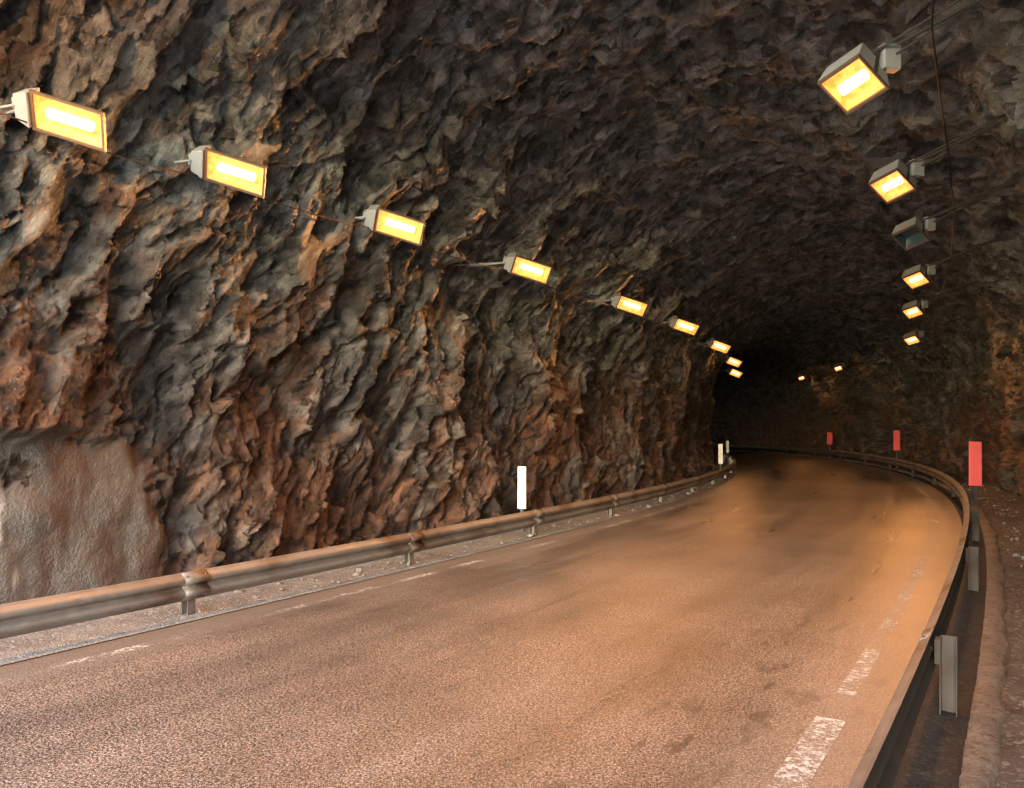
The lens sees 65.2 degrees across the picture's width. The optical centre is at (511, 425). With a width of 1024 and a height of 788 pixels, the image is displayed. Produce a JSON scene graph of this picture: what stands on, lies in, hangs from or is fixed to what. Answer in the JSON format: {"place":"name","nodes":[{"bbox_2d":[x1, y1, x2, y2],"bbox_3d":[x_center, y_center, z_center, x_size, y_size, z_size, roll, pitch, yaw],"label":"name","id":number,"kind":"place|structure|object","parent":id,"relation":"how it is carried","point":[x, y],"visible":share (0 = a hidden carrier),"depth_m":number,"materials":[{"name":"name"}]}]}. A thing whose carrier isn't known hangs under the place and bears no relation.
{"place":"outdoors","nodes":[
{"label":"outdoors","id":0,"kind":"place"},
{"bbox_2d":[4,553,474,664],"bbox_3d":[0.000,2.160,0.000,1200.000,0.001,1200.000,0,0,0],"label":"ground","id":1,"kind":"structure","parent":0,"point":[184,622],"depth_m":8.62,"materials":[{"name":"grey gravel"}]},
{"bbox_2d":[0,451,735,638],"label":"guard rail","id":2,"kind":"object","parent":1,"relation":"on","point":[185,589],"visible":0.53,"depth_m":9.61,"materials":[{"name":"metal"}]},
{"bbox_2d":[517,466,525,530],"bbox_3d":[0.195,1.493,15.600,0.170,1.394,0.070,0,0,12],"label":"roadside delineator","id":3,"kind":"object","parent":1,"relation":"on","point":[521,488],"visible":0.68,"depth_m":15.57,"materials":[{"name":"white plastic"}]},
{"bbox_2d":[718,444,722,478],"bbox_3d":[8.101,1.452,31.079,0.170,1.477,0.070,0,0,8],"label":"roadside delineator","id":4,"kind":"object","parent":1,"relation":"on","point":[720,454],"visible":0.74,"depth_m":31.05,"materials":[{"name":"white plastic"}]},
{"bbox_2d":[726,441,728,465],"bbox_3d":[10.529,1.466,39.066,0.130,1.449,0.070,0,0,6],"label":"roadside delineator","id":5,"kind":"object","parent":1,"relation":"on","point":[727,447],"visible":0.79,"depth_m":39.04,"materials":[{"name":"white plastic"}]},
{"bbox_2d":[827,432,832,457],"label":"roadside delineator","id":6,"kind":"object","parent":1,"relation":"on","point":[829,438],"visible":0.76,"depth_m":50.93,"materials":[{"name":"red plastic"}]},
{"bbox_2d":[712,443,978,787],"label":"guard rail","id":7,"kind":"object","parent":1,"relation":"on","point":[879,763],"visible":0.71,"depth_m":5.88,"materials":[{"name":"metal"}]},
{"bbox_2d":[713,449,1010,787],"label":"concrete kerb","id":8,"kind":"structure","parent":1,"relation":"on","point":[981,766],"depth_m":6.46,"materials":[{"name":"grey concrete"}]},
{"bbox_2d":[746,451,986,787],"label":"gutter","id":9,"kind":"object","parent":1,"relation":"on","point":[933,755],"visible":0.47,"depth_m":5.93,"materials":[{"name":"grey concrete"}]},
{"bbox_2d":[893,430,899,468],"bbox_3d":[18.231,1.209,37.918,0.300,1.962,0.070,0,0,6],"label":"roadside delineator","id":10,"kind":"object","parent":1,"relation":"on","point":[896,440],"visible":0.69,"depth_m":37.89,"materials":[{"name":"red plastic"}]},
{"bbox_2d":[968,442,981,505],"bbox_3d":[11.754,1.298,20.300,0.300,1.784,0.070,0,0,10],"label":"roadside delineator","id":11,"kind":"object","parent":1,"relation":"on","point":[975,467],"visible":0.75,"depth_m":20.27,"materials":[{"name":"red plastic"}]},
{"bbox_2d":[0,458,737,664],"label":"gravel shoulder","id":12,"kind":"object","parent":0,"point":[36,644],"visible":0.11,"depth_m":9.80},
{"bbox_2d":[0,450,961,787],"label":"road","id":13,"kind":"structure","parent":0,"point":[724,638],"depth_m":6.97,"materials":[{"name":"grey asphalt"}]},
{"bbox_2d":[1,463,748,682],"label":"road edge line","id":14,"kind":"object","parent":13,"relation":"on","point":[358,590],"visible":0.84,"depth_m":10.17,"materials":[{"name":"paint"}]},
{"bbox_2d":[767,716,844,787],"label":"road edge line","id":15,"kind":"object","parent":13,"relation":"on","point":[802,769],"visible":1,"depth_m":5.10,"materials":[{"name":"paint"}]},
{"bbox_2d":[779,454,937,694],"bbox_3d":[13.139,2.096,31.922,4.646,0.001,55.381,0,0,18],"label":"road edge line","id":16,"kind":"object","parent":13,"relation":"on","point":[873,650],"visible":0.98,"depth_m":8.14,"materials":[{"name":"paint"}]},
{"bbox_2d":[0,0,1023,603],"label":"rock tunnel","id":17,"kind":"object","parent":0,"point":[196,372],"visible":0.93,"depth_m":12.01,"materials":[{"name":"brown stone"}]},
{"bbox_2d":[0,88,106,151],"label":"floodlight","id":18,"kind":"object","parent":17,"relation":"attached to","point":[54,116],"visible":0.98,"depth_m":7.66,"materials":[{"name":"glass"}]},
{"bbox_2d":[174,145,266,197],"bbox_3d":[-3.753,-2.943,9.358,1.964,0.589,0.473,0,0,12],"label":"floodlight","id":19,"kind":"object","parent":17,"relation":"attached to","point":[207,162],"visible":0.88,"depth_m":9.23,"materials":[{"name":"glass"}]},
{"bbox_2d":[0,112,727,371],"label":"power cable","id":20,"kind":"object","parent":17,"relation":"attached to","point":[334,220],"visible":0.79,"depth_m":10.86,"materials":[{"name":"black rubber"}]},
{"bbox_2d":[355,205,425,245],"bbox_3d":[-2.208,-2.943,11.839,1.964,0.589,0.473,0,0,11],"label":"floodlight","id":21,"kind":"object","parent":17,"relation":"attached to","point":[389,223],"visible":0.91,"depth_m":11.72,"materials":[{"name":"glass"}]},
{"bbox_2d":[455,253,552,284],"bbox_3d":[-0.203,-2.943,15.083,1.964,0.589,0.473,0,0,10],"label":"floodlight","id":22,"kind":"object","parent":17,"relation":"attached to","point":[530,269],"visible":0.95,"depth_m":14.98,"materials":[{"name":"glass"}]},
{"bbox_2d":[587,293,648,316],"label":"floodlight","id":23,"kind":"object","parent":17,"relation":"attached to","point":[628,305],"visible":0.94,"depth_m":19.48,"materials":[{"name":"glass"}]},
{"bbox_2d":[662,316,699,335],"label":"floodlight","id":24,"kind":"object","parent":17,"relation":"attached to","point":[683,325],"visible":0.94,"depth_m":23.60,"materials":[{"name":"paint"}]},
{"bbox_2d":[701,338,731,353],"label":"floodlight","id":25,"kind":"object","parent":17,"relation":"attached to","point":[717,345],"visible":0.91,"depth_m":29.61,"materials":[{"name":"paint"}]},
{"bbox_2d":[718,367,742,377],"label":"floodlight","id":26,"kind":"object","parent":17,"relation":"attached to","point":[734,372],"visible":0.94,"depth_m":42.00,"materials":[{"name":"paint"}]},
{"bbox_2d":[723,355,742,367],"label":"floodlight","id":27,"kind":"object","parent":17,"relation":"attached to","point":[732,361],"visible":0.94,"depth_m":36.72,"materials":[{"name":"paint"}]},
{"bbox_2d":[798,373,807,380],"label":"floodlight","id":28,"kind":"object","parent":17,"relation":"attached to","point":[800,376],"visible":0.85,"depth_m":56.99,"materials":[{"name":"metal"}]},
{"bbox_2d":[834,361,851,371],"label":"floodlight","id":29,"kind":"object","parent":17,"relation":"attached to","point":[838,367],"visible":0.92,"depth_m":46.99,"materials":[{"name":"paint"}]},
{"bbox_2d":[820,0,954,371],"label":"power cable","id":30,"kind":"object","parent":17,"relation":"attached to","point":[932,31],"visible":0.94,"depth_m":8.56,"materials":[{"name":"black rubber"}]},
{"bbox_2d":[877,352,906,367],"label":"floodlight","id":31,"kind":"object","parent":17,"relation":"attached to","point":[881,363],"visible":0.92,"depth_m":38.15,"materials":[{"name":"paint"}]},
{"bbox_2d":[817,0,981,114],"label":"floodlight","id":32,"kind":"object","parent":17,"relation":"attached to","point":[854,79],"visible":1,"depth_m":6.80,"materials":[{"name":"glass"}]},
{"bbox_2d":[903,318,960,345],"bbox_3d":[14.226,-3.181,27.097,1.732,0.869,0.532,0,0,30],"label":"floodlight","id":33,"kind":"object","parent":17,"relation":"attached to","point":[911,338],"visible":1,"depth_m":27.32,"materials":[{"name":"paint"}]},
{"bbox_2d":[868,114,1005,203],"bbox_3d":[5.123,-3.185,9.380,1.720,0.861,0.507,0,0,39],"label":"floodlight","id":34,"kind":"object","parent":17,"relation":"attached to","point":[891,182],"visible":1,"depth_m":9.69,"materials":[{"name":"glass"}]},
{"bbox_2d":[902,280,978,319],"bbox_3d":[10.835,-3.185,20.263,1.720,0.861,0.507,0,0,34],"label":"floodlight","id":35,"kind":"object","parent":17,"relation":"attached to","point":[912,309],"visible":1,"depth_m":20.52,"materials":[{"name":"paint"}]},
{"bbox_2d":[901,236,1001,289],"bbox_3d":[8.606,-3.185,15.691,1.720,0.861,0.507,0,0,37],"label":"floodlight","id":36,"kind":"object","parent":17,"relation":"attached to","point":[915,277],"visible":1,"depth_m":15.97,"materials":[{"name":"paint"}]},
{"bbox_2d":[891,175,1021,250],"bbox_3d":[6.678,-3.185,12.050,1.720,0.861,0.507,0,0,38],"label":"floodlight","id":37,"kind":"object","parent":17,"relation":"attached to","point":[909,234],"visible":0.97,"depth_m":12.35,"materials":[{"name":"paint"}]},
{"bbox_2d":[713,448,1023,787],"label":"dirt shoulder","id":38,"kind":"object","parent":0,"point":[1011,774],"visible":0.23,"depth_m":9.27},
{"bbox_2d":[168,474,1023,706],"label":"loose stones","id":39,"kind":"object","parent":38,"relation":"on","point":[358,571],"visible":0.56,"depth_m":14.91,"materials":[{"name":"grey gravel"}]}
]}

